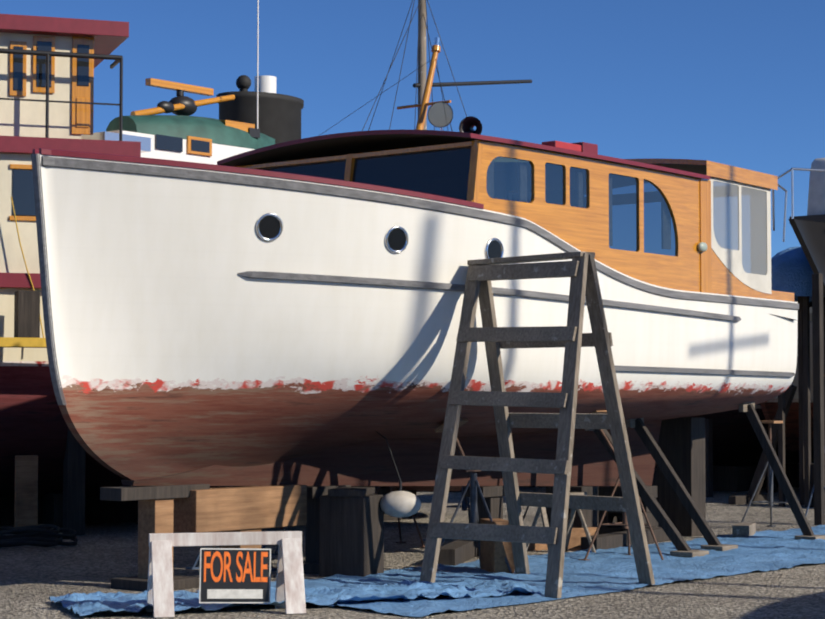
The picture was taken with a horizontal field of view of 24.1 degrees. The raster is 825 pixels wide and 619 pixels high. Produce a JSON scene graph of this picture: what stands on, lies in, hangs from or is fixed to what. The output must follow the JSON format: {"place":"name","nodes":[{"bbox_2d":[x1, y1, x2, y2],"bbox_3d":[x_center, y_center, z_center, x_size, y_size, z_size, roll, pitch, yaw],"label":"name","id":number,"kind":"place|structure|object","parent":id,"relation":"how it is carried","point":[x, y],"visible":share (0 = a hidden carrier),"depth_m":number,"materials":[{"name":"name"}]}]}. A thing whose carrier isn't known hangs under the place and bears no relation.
{"place":"outdoors","nodes":[
{"label":"outdoors","id":0,"kind":"place"},
{"bbox_2d":[0,486,824,618],"bbox_3d":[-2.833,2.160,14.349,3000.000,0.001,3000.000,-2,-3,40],"label":"ground","id":1,"kind":"structure","parent":0,"point":[96,558],"depth_m":15.60,"materials":[{"name":"grey gravel"}]},
{"bbox_2d":[100,484,209,590],"bbox_3d":[-2.036,1.802,15.330,0.500,0.808,0.950,-2,-3,40],"label":"wooden support","id":2,"kind":"object","parent":1,"relation":"on","point":[155,508],"visible":0.67,"depth_m":15.24,"materials":[{"name":"wood"}]},
{"bbox_2d":[0,197,416,547],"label":"staging boat","id":3,"kind":"object","parent":1,"relation":"on","point":[70,510],"visible":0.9,"depth_m":20.95,"materials":[{"name":"yellow paint"}]},
{"bbox_2d":[146,531,305,617],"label":"sawhorse","id":4,"kind":"object","parent":1,"relation":"on","point":[290,589],"visible":0.94,"depth_m":13.48,"materials":[{"name":"paint"}]},
{"bbox_2d":[199,548,270,602],"bbox_3d":[-1.237,1.860,13.506,0.032,0.392,0.510,-11,-11,76],"label":"for sale sign","id":5,"kind":"object","parent":4,"relation":"hanging from","point":[211,590],"visible":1,"depth_m":13.50,"materials":[{"name":"black plastic"}]},
{"bbox_2d":[204,551,267,581],"bbox_3d":[-1.233,1.798,13.508,0.448,0.214,0.001,2,-7,-14],"label":"sign lettering","id":6,"kind":"object","parent":5,"relation":"attached to","point":[239,579],"visible":1,"depth_m":13.51},
{"bbox_2d":[0,288,461,496],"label":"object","id":7,"kind":"object","parent":1,"relation":"on","point":[32,421],"visible":0.1,"depth_m":21.16,"materials":[{"name":"paint"}]},
{"bbox_2d":[0,14,140,288],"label":"boat house","id":8,"kind":"structure","parent":7,"relation":"on","point":[48,65],"depth_m":21.49,"materials":[{"name":"beige paint"}]},
{"bbox_2d":[81,0,531,164],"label":"boat","id":9,"kind":"object","parent":7,"relation":"on","point":[263,114],"visible":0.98,"depth_m":25.75,"materials":[{"name":"white paint"}]},
{"bbox_2d":[186,545,276,570],"bbox_3d":[-1.460,1.628,17.141,0.718,1.335,0.807,-2,-3,40],"label":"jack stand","id":10,"kind":"object","parent":1,"relation":"on","point":[193,567],"visible":0.1,"depth_m":17.01,"materials":[{"name":"black metal"}]},
{"bbox_2d":[173,485,306,548],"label":"wooden block","id":11,"kind":"structure","parent":1,"relation":"on","point":[238,509],"depth_m":15.82,"materials":[{"name":"brown wood"}]},
{"bbox_2d":[271,526,287,554],"bbox_3d":[-0.851,1.673,18.713,0.718,1.393,0.807,-2,-3,40],"label":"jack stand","id":12,"kind":"object","parent":1,"relation":"on","point":[277,548],"visible":0.06,"depth_m":18.61,"materials":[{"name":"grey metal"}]},
{"bbox_2d":[303,485,350,573],"bbox_3d":[-0.793,1.906,16.829,0.500,0.741,0.500,-2,-3,40],"label":"wooden post","id":13,"kind":"object","parent":1,"relation":"on","point":[311,560],"visible":0.21,"depth_m":16.74,"materials":[{"name":"black wood"}]},
{"bbox_2d":[319,487,383,576],"bbox_3d":[-0.516,1.887,16.407,0.420,0.740,0.546,-1,-3,22],"label":"dark keel block","id":14,"kind":"object","parent":1,"relation":"on","point":[351,531],"depth_m":16.23,"materials":[{"name":"black wood"}]},
{"bbox_2d":[375,486,424,548],"bbox_3d":[-0.119,1.698,19.665,0.718,1.432,0.807,-2,-3,40],"label":"jack stand","id":15,"kind":"object","parent":1,"relation":"on","point":[393,488],"visible":0.12,"depth_m":19.66,"materials":[{"name":"metal"}]},
{"bbox_2d":[422,486,469,540],"bbox_3d":[0.636,1.718,20.598,0.718,1.481,0.807,-2,-3,40],"label":"jack stand","id":16,"kind":"object","parent":1,"relation":"on","point":[465,505],"visible":0.12,"depth_m":20.62,"materials":[{"name":"black metal"}]},
{"bbox_2d":[463,485,504,555],"bbox_3d":[0.737,2.034,18.674,0.500,0.659,0.500,-2,-3,40],"label":"wooden crate","id":17,"kind":"object","parent":1,"relation":"on","point":[493,496],"visible":0.25,"depth_m":18.58,"materials":[{"name":"wood"}]},
{"bbox_2d":[197,525,824,616],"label":"tarp","id":18,"kind":"object","parent":1,"relation":"on","point":[601,571],"visible":0.58,"depth_m":16.63,"materials":[{"name":"blue plastic"}]},
{"bbox_2d":[48,579,568,615],"bbox_3d":[-0.759,2.107,14.394,3.776,0.075,1.222,1,-3,-24],"label":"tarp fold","id":19,"kind":"object","parent":18,"relation":"on","point":[82,604],"visible":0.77,"depth_m":14.31,"materials":[{"name":"blue plastic"}]},
{"bbox_2d":[434,418,515,573],"bbox_3d":[0.574,1.607,16.691,0.808,1.335,0.807,-2,-3,40],"label":"jack stand","id":20,"kind":"object","parent":18,"relation":"on","point":[473,483],"visible":0.4,"depth_m":16.70,"materials":[{"name":"grey metal"}]},
{"bbox_2d":[420,251,654,597],"bbox_3d":[0.972,0.893,15.506,1.504,2.661,1.466,-2,-3,40],"label":"stepladder","id":21,"kind":"object","parent":18,"relation":"on","point":[579,269],"visible":0.98,"depth_m":15.39,"materials":[{"name":"grey wood"}]},
{"bbox_2d":[438,492,755,572],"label":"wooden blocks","id":22,"kind":"structure","parent":18,"relation":"on","point":[493,554],"depth_m":18.33,"materials":[{"name":"brown wood"}]},
{"bbox_2d":[598,486,658,533],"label":"keel block","id":23,"kind":"structure","parent":22,"relation":"on","point":[612,516],"depth_m":20.43,"materials":[{"name":"wood"}]},
{"bbox_2d":[38,154,797,479],"bbox_3d":[0.195,0.259,18.102,3.039,2.510,9.500,-2,-3,40],"label":"boat hull","id":24,"kind":"object","parent":23,"relation":"on","point":[181,345],"visible":0.75,"depth_m":15.48,"materials":[{"name":"white paint"}]},
{"bbox_2d":[31,154,66,404],"bbox_3d":[-2.744,-0.221,14.569,0.090,1.882,0.305,-2,-3,40],"label":"bow stem","id":25,"kind":"object","parent":24,"relation":"attached to","point":[43,256],"visible":1,"depth_m":14.53,"materials":[{"name":"grey metal"}]},
{"bbox_2d":[39,148,483,208],"bbox_3d":[-1.037,-1.031,15.277,3.845,0.289,0.296,1,-3,-28],"label":"toe rail","id":26,"kind":"object","parent":24,"relation":"on","point":[133,159],"visible":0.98,"depth_m":15.02,"materials":[{"name":"red paint"}]},
{"bbox_2d":[256,213,282,240],"bbox_3d":[-1.124,-0.645,15.146,0.224,0.223,0.081,1,-3,-26],"label":"porthole","id":27,"kind":"object","parent":24,"relation":"attached to","point":[269,226],"visible":1,"depth_m":15.13,"materials":[{"name":"black glass"}]},
{"bbox_2d":[121,420,661,485],"bbox_3d":[0.211,1.396,18.067,0.156,0.750,7.650,-2,-3,40],"label":"hull bottom","id":28,"kind":"object","parent":24,"relation":"attached to","point":[368,463],"visible":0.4,"depth_m":17.72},
{"bbox_2d":[385,226,408,252],"bbox_3d":[-0.134,-0.568,15.725,0.224,0.224,0.074,2,-3,-35],"label":"porthole","id":29,"kind":"object","parent":24,"relation":"attached to","point":[396,239],"visible":1,"depth_m":15.71,"materials":[{"name":"black glass"}]},
{"bbox_2d":[376,431,420,517],"bbox_3d":[-0.274,1.335,16.610,0.759,0.887,0.279,-2,-3,40],"label":"buoy","id":30,"kind":"object","parent":24,"relation":"attached to","point":[400,503],"visible":0.92,"depth_m":16.38,"materials":[{"name":"white paint"}]},
{"bbox_2d":[41,156,798,309],"bbox_3d":[1.038,-0.590,17.375,9.541,0.863,1.032,3,-4,-43],"label":"rub rail","id":31,"kind":"object","parent":24,"relation":"in","point":[69,163],"visible":0.9,"depth_m":15.55,"materials":[{"name":"grey wood"}]},
{"bbox_2d":[237,271,740,321],"bbox_3d":[1.185,-0.096,17.244,6.663,0.216,0.576,3,-4,-45],"label":"rub rail","id":32,"kind":"object","parent":24,"relation":"attached to","point":[395,283],"visible":0.67,"depth_m":16.01,"materials":[{"name":"grey wood"}]},
{"bbox_2d":[485,238,503,258],"bbox_3d":[0.687,-0.496,16.405,0.224,0.224,0.057,3,-4,-45],"label":"porthole","id":33,"kind":"object","parent":24,"relation":"attached to","point":[494,247],"visible":0.71,"depth_m":16.39,"materials":[{"name":"silver metal"}]},
{"bbox_2d":[614,365,794,376],"bbox_3d":[2.981,0.621,19.308,0.104,0.079,4.040,-2,-3,36],"label":"rub rail","id":34,"kind":"object","parent":24,"relation":"attached to","point":[696,371],"visible":0.79,"depth_m":19.04,"materials":[{"name":"grey wood"}]},
{"bbox_2d":[771,290,793,301],"bbox_3d":[3.961,-0.132,20.744,0.031,0.120,0.626,-2,-3,34],"label":"cockpit coaming","id":35,"kind":"object","parent":24,"relation":"on","point":[781,295],"visible":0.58,"depth_m":20.73,"materials":[{"name":"brown wood"}]},
{"bbox_2d":[578,410,663,559],"bbox_3d":[1.886,1.633,18.020,0.740,1.407,0.852,1,-3,-19],"label":"jack stand","id":36,"kind":"object","parent":18,"relation":"on","point":[624,523],"visible":0.33,"depth_m":17.99,"materials":[{"name":"metal"}]},
{"bbox_2d":[523,486,536,520],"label":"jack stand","id":37,"kind":"object","parent":1,"relation":"on","point":[534,490],"depth_m":21.52,"materials":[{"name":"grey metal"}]},
{"bbox_2d":[546,401,824,557],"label":"support props","id":38,"kind":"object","parent":1,"relation":"on","point":[677,508],"visible":0.58,"depth_m":20.56,"materials":[{"name":"grey wood"}]},
{"bbox_2d":[729,384,796,504],"bbox_3d":[8.887,2.039,29.845,3.920,1.741,9.000,-2,-3,40],"label":"boat stand","id":39,"kind":"object","parent":1,"relation":"on","point":[790,391],"visible":0.46,"depth_m":27.72,"materials":[{"name":"brown wood"}]},
{"bbox_2d":[741,421,787,526],"bbox_3d":[4.222,1.912,22.313,0.718,1.255,0.807,-2,-3,40],"label":"jack stand","id":40,"kind":"object","parent":1,"relation":"on","point":[770,501],"visible":0.48,"depth_m":22.34,"materials":[{"name":"grey metal"}]},
{"bbox_2d":[760,322,813,450],"bbox_3d":[7.916,1.369,32.621,2.800,2.100,9.000,-2,-3,40],"label":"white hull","id":41,"kind":"object","parent":1,"relation":"on","point":[769,408],"visible":0.12,"depth_m":29.88,"materials":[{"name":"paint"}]},
{"bbox_2d":[771,246,824,507],"bbox_3d":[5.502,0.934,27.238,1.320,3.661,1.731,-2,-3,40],"label":"boat","id":42,"kind":"object","parent":1,"relation":"on","point":[791,271],"visible":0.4,"depth_m":26.86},
{"bbox_2d":[809,302,811,321],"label":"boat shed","id":43,"kind":"object","parent":1,"relation":"on","point":[810,303],"depth_m":63.57,"materials":[{"name":"black paint"}]},
{"bbox_2d":[805,374,824,515],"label":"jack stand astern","id":44,"kind":"object","parent":1,"relation":"on","point":[811,495],"visible":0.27,"depth_m":23.04,"materials":[{"name":"black metal"}]},
{"bbox_2d":[811,273,824,524],"bbox_3d":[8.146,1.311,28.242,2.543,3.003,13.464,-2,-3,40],"label":"post","id":45,"kind":"object","parent":1,"relation":"on","point":[818,482],"visible":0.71,"depth_m":23.08,"materials":[{"name":"black wood"}]},
{"bbox_2d":[0,0,824,257],"label":"sky","id":46,"kind":"structure","parent":0,"point":[737,83],"materials":[{"name":"blue"}]},
{"bbox_2d":[427,486,545,492],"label":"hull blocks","id":47,"kind":"structure","parent":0,"point":[461,490],"depth_m":31.52,"materials":[{"name":"brown wood"}]},
{"bbox_2d":[652,419,813,496],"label":"hull blocks","id":48,"kind":"structure","parent":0,"point":[730,478],"depth_m":31.52,"materials":[{"name":"black wood"}]},
{"bbox_2d":[788,219,824,295],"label":"boat hull","id":49,"kind":"object","parent":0,"point":[810,235],"visible":0.96,"depth_m":25.53,"materials":[{"name":"paint"}]},
{"bbox_2d":[772,158,824,241],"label":"boat bow gear","id":50,"kind":"object","parent":49,"relation":"on","point":[816,205],"visible":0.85,"depth_m":25.91,"materials":[{"name":"silver metal"}]},
{"bbox_3d":[1.295,-0.627,19.474,2.900,1.350,5.850,-2,-3,40],"label":"cabin","id":51,"kind":"object","parent":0,"visible":0},
{"bbox_2d":[233,140,482,202],"bbox_3d":[-0.573,-1.081,17.235,2.925,0.622,0.150,-2,-3,40],"label":"windshield","id":52,"kind":"object","parent":51,"relation":"attached to","point":[451,170],"visible":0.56,"depth_m":16.81,"materials":[{"name":"black glass"}]},
{"bbox_2d":[319,37,450,135],"bbox_3d":[-0.044,-2.047,17.920,1.804,1.106,1.051,-2,-3,40],"label":"boat mast","id":53,"kind":"object","parent":51,"relation":"on","point":[425,103],"visible":0.75,"depth_m":18.21,"materials":[{"name":"brown wood"}]},
{"bbox_2d":[428,102,453,130],"bbox_3d":[0.271,-1.727,17.795,0.240,0.354,0.180,-1,-3,12],"label":"spotlight","id":54,"kind":"object","parent":51,"relation":"on","point":[436,115],"visible":0.94,"depth_m":17.73,"materials":[{"name":"silver metal"}]},
{"bbox_2d":[459,116,481,134],"bbox_3d":[0.522,-1.615,17.944,0.211,0.318,0.326,0,-3,-6],"label":"horn","id":55,"kind":"object","parent":51,"relation":"on","point":[467,124],"visible":0.65,"depth_m":17.86,"materials":[{"name":"black metal"}]},
{"bbox_2d":[542,141,597,153],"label":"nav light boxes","id":56,"kind":"object","parent":51,"relation":"on","point":[586,147],"visible":0.5,"depth_m":18.04,"materials":[{"name":"red paint"}]},
{"bbox_2d":[474,140,770,298],"bbox_3d":[2.194,-0.758,18.386,0.120,1.150,5.314,-2,-3,38],"label":"cabin side","id":57,"kind":"object","parent":51,"relation":"attached to","point":[583,229],"visible":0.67,"depth_m":17.82,"materials":[{"name":"brown wood"}]},
{"bbox_2d":[217,129,709,179],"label":"cabin roof","id":58,"kind":"structure","parent":57,"relation":"on","point":[346,143],"depth_m":17.54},
{"bbox_2d":[486,157,676,255],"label":"cabin windows","id":59,"kind":"structure","parent":57,"relation":"in","point":[511,179],"depth_m":17.90,"materials":[{"name":"blue glass"}]},
{"bbox_2d":[699,179,711,292],"bbox_3d":[2.910,-0.728,19.239,0.030,1.130,0.200,-2,-3,40],"label":"cabin post","id":60,"kind":"object","parent":57,"relation":"attached to","point":[705,237],"visible":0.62,"depth_m":19.22,"materials":[{"name":"orange wood"}]},
{"bbox_2d":[625,159,777,189],"bbox_3d":[2.354,-1.386,20.790,2.868,0.250,1.670,-2,-3,40],"label":"cockpit canopy","id":61,"kind":"object","parent":51,"relation":"on","point":[727,172],"visible":0.29,"depth_m":19.74,"materials":[{"name":"orange paint"}]},
{"bbox_2d":[698,242,706,251],"bbox_3d":[2.871,-0.618,19.136,0.068,0.100,0.150,-2,-3,40],"label":"side light","id":62,"kind":"object","parent":51,"relation":"attached to","point":[702,246],"visible":0.96,"depth_m":19.10,"materials":[{"name":"white glass"}]},
{"bbox_2d":[710,176,771,293],"bbox_3d":[3.380,-0.777,19.911,0.017,1.170,1.455,-2,-3,35],"label":"canvas port","id":63,"kind":"object","parent":51,"relation":"attached to","point":[730,260],"visible":0.79,"depth_m":19.90,"materials":[{"name":"white fabric"}]},
{"bbox_2d":[713,181,766,274],"bbox_3d":[3.378,-0.827,19.909,0.004,0.890,1.264,-2,-3,35],"label":"window","id":64,"kind":"structure","parent":63,"relation":"attached to","point":[726,226],"depth_m":19.98,"materials":[{"name":"grey glass"}]}
]}

